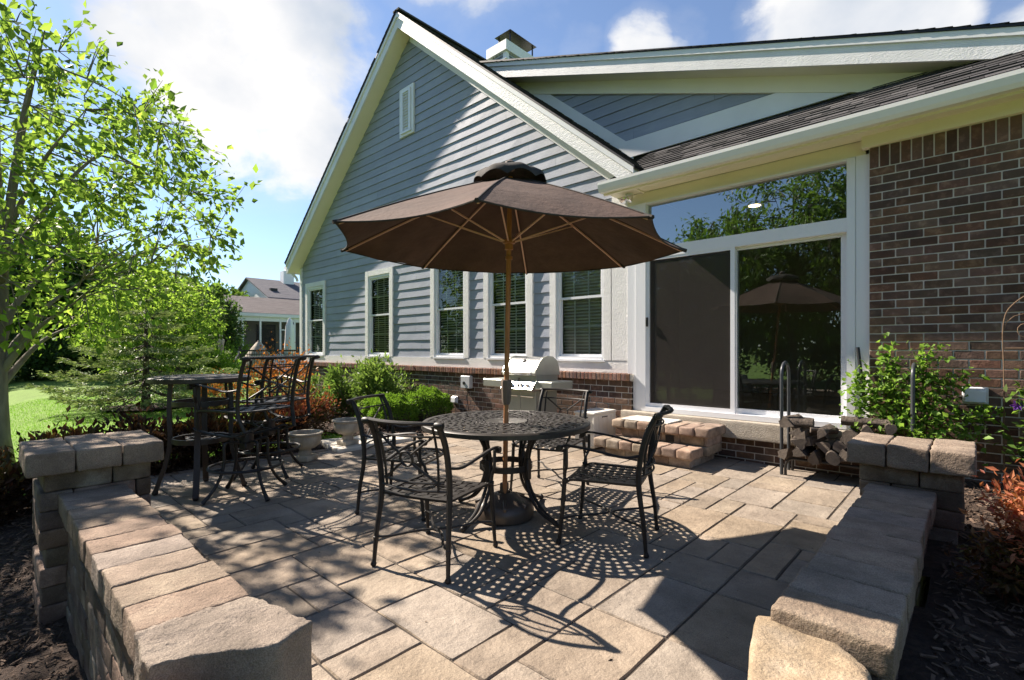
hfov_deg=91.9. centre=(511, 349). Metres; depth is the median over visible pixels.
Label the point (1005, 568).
copper shrub
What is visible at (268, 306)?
neighbour house
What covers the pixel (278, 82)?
sky
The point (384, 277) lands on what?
window
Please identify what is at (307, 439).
stone urn
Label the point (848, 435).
firewood log
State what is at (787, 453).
firewood log
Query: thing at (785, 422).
firewood log
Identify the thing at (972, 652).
bark mulch
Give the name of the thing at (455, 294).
window
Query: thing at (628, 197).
floodlight
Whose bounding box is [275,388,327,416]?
green shrub
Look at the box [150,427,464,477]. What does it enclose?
patio edging
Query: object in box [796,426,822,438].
firewood log
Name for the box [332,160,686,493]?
patio umbrella
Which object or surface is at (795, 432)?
firewood log
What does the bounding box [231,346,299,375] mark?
black fence
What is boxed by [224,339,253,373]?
lime shrub
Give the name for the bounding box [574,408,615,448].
storage box
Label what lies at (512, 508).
umbrella base
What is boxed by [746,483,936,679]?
seat wall
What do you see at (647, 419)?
door mat
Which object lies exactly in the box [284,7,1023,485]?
house
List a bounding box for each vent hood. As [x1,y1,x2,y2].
[451,396,457,402]
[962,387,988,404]
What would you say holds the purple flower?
attached to the clematis
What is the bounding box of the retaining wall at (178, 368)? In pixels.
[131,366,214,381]
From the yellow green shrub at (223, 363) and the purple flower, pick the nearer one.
the purple flower
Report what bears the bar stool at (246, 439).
on the patio at (589, 645)
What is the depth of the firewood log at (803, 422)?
4.92 m
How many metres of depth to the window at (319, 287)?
13.25 m
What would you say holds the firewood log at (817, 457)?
on the firewood rack
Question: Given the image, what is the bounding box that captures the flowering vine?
[992,368,1023,463]
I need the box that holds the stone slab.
[319,435,412,452]
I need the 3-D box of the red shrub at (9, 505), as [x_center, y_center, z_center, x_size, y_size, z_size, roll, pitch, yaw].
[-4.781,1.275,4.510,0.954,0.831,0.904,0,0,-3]
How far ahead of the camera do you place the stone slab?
6.51 m
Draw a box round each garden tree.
[64,267,235,386]
[206,294,249,357]
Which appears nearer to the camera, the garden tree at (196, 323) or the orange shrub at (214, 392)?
the orange shrub at (214, 392)
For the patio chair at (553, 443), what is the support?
on the patio at (589, 645)
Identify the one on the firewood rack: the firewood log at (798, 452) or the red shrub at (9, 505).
the firewood log at (798, 452)
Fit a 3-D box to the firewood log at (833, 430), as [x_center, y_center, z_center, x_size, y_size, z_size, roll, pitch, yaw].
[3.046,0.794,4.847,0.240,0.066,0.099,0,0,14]
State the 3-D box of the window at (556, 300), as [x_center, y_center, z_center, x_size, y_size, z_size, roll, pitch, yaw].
[1.052,-0.797,7.363,1.090,1.945,0.245,0,0,43]
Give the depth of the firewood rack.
5.04 m
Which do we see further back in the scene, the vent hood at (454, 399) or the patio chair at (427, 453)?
the vent hood at (454, 399)
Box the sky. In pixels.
[0,0,1023,332]
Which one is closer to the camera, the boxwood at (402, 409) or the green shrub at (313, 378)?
the boxwood at (402, 409)
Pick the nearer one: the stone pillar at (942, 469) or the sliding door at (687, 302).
the stone pillar at (942, 469)
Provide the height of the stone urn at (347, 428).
0.331 m
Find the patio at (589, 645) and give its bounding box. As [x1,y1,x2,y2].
[149,429,930,679]
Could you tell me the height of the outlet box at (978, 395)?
0.150 m
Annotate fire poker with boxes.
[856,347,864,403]
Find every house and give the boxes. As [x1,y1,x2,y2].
[224,267,299,371]
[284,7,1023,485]
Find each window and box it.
[305,280,325,355]
[365,266,393,357]
[430,269,470,358]
[483,272,534,359]
[550,268,611,361]
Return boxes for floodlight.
[620,193,633,203]
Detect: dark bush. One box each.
[8,327,118,381]
[9,337,59,380]
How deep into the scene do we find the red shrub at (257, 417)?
5.94 m
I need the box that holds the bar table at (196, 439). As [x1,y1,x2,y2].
[146,374,251,500]
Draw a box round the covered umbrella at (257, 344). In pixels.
[245,340,269,365]
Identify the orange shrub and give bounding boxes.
[192,357,241,421]
[220,331,319,430]
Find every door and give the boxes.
[509,391,520,409]
[521,391,536,410]
[636,157,854,429]
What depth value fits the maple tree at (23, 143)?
6.97 m
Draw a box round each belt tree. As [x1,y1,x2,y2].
[8,222,71,343]
[9,197,144,374]
[28,243,185,369]
[153,268,222,357]
[178,269,225,294]
[203,279,249,354]
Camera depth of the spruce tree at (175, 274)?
23.30 m
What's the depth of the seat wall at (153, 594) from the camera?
1.71 m
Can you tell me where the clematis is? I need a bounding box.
[836,332,1020,466]
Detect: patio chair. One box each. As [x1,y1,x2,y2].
[346,393,450,521]
[361,417,501,584]
[509,388,592,499]
[556,405,673,558]
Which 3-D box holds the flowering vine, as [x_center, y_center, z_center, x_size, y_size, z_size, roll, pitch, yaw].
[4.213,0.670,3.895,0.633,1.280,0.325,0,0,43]
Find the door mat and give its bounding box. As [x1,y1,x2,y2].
[621,415,682,423]
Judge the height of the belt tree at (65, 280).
8.108 m
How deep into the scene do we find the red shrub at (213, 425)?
5.57 m
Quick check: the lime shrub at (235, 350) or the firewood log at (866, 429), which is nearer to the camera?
the firewood log at (866, 429)
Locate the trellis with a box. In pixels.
[1002,296,1023,486]
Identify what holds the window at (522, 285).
in the house at (820, 209)
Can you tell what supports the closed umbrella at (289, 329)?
on the lawn at (19, 392)
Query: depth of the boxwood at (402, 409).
8.13 m
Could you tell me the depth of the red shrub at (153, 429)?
5.17 m
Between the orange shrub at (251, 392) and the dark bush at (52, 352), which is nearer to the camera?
the orange shrub at (251, 392)
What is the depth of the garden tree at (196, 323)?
19.05 m
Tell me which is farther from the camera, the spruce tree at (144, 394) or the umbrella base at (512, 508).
the spruce tree at (144, 394)
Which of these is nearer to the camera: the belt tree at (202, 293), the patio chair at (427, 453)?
the patio chair at (427, 453)
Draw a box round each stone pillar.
[19,430,163,628]
[847,433,976,544]
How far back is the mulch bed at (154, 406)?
11.89 m
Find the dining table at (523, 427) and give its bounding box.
[421,410,590,531]
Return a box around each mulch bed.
[0,446,320,546]
[100,404,173,410]
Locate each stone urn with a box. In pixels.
[288,429,322,462]
[332,417,358,445]
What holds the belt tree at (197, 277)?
on the lawn at (19, 392)
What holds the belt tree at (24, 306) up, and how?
on the lawn at (19, 392)
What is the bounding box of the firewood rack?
[780,361,917,474]
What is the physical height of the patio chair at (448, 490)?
0.893 m
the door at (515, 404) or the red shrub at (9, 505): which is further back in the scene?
the door at (515, 404)
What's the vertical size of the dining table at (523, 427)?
0.730 m
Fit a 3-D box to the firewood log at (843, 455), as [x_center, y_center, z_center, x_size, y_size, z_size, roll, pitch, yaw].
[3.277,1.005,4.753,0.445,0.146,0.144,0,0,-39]
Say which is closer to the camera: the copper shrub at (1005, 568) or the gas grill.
the copper shrub at (1005, 568)
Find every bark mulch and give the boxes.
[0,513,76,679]
[151,445,326,475]
[309,411,445,438]
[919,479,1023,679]
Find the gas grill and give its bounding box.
[483,356,572,422]
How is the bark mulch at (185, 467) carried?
on the mulch bed at (15, 528)
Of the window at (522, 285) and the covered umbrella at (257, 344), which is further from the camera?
the covered umbrella at (257, 344)
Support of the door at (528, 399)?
in the gas grill
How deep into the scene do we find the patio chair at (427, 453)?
3.91 m
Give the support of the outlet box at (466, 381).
attached to the house at (820, 209)
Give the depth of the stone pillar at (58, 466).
2.88 m
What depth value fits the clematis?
4.43 m
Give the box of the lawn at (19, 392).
[8,367,342,494]
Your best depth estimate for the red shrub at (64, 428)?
4.76 m
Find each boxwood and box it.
[361,391,388,416]
[367,392,420,426]
[404,385,454,421]
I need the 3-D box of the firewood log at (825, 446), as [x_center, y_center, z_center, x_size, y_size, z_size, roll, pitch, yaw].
[3.147,0.946,4.893,0.396,0.122,0.141,0,0,-38]
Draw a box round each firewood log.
[777,447,800,459]
[779,414,802,427]
[788,416,814,428]
[789,427,808,436]
[790,436,806,449]
[792,446,815,456]
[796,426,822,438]
[805,434,826,445]
[807,449,826,464]
[809,427,838,433]
[815,438,834,452]
[817,424,834,438]
[825,449,839,465]
[832,437,846,452]
[839,448,846,461]
[840,427,860,445]
[841,416,894,428]
[860,425,873,432]
[885,423,896,434]
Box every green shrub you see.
[179,366,199,374]
[193,343,241,373]
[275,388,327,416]
[287,372,356,415]
[315,355,393,416]
[345,345,421,417]
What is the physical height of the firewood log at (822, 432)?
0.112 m
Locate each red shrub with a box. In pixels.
[0,445,35,525]
[1,405,119,503]
[95,398,193,474]
[170,397,252,468]
[209,403,291,462]
[245,389,321,449]
[282,384,346,438]
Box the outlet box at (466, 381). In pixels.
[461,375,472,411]
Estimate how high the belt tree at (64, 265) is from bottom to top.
9.759 m
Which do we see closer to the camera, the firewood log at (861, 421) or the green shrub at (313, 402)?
the firewood log at (861, 421)
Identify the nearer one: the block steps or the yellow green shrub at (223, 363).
the block steps
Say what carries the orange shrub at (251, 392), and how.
on the lawn at (19, 392)
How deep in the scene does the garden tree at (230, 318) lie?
29.21 m
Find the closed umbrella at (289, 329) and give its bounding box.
[284,318,295,362]
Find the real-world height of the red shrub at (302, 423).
1.020 m
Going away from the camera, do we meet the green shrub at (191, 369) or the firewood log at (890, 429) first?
the firewood log at (890, 429)
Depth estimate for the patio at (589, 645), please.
2.99 m
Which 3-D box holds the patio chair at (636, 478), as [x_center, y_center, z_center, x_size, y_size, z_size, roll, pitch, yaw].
[0.723,0.835,3.364,0.716,0.893,0.614,0,0,23]
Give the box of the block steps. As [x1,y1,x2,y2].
[594,415,725,468]
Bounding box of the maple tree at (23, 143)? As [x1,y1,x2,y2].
[0,0,262,466]
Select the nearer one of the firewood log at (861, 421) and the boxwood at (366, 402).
the firewood log at (861, 421)
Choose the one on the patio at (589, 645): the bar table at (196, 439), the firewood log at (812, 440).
the bar table at (196, 439)
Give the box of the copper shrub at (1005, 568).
[944,458,1023,608]
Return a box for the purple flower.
[1010,400,1023,410]
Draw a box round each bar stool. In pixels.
[186,356,306,504]
[220,355,319,480]
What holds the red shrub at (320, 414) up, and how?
on the lawn at (19, 392)
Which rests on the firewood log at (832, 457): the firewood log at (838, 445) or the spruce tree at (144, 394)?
the firewood log at (838, 445)
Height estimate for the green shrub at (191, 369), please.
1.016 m
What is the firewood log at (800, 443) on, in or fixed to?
on the firewood log at (798, 452)
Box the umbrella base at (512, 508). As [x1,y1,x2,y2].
[475,482,533,525]
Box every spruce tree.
[25,296,240,414]
[103,253,231,383]
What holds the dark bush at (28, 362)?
on the lawn at (19, 392)
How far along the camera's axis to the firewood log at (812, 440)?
4.86 m
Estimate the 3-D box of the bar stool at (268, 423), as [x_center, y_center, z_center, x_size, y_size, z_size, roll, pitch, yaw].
[-2.462,0.669,5.078,0.795,1.222,0.755,0,0,27]
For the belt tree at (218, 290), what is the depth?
36.39 m
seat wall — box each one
[58,483,313,679]
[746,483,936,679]

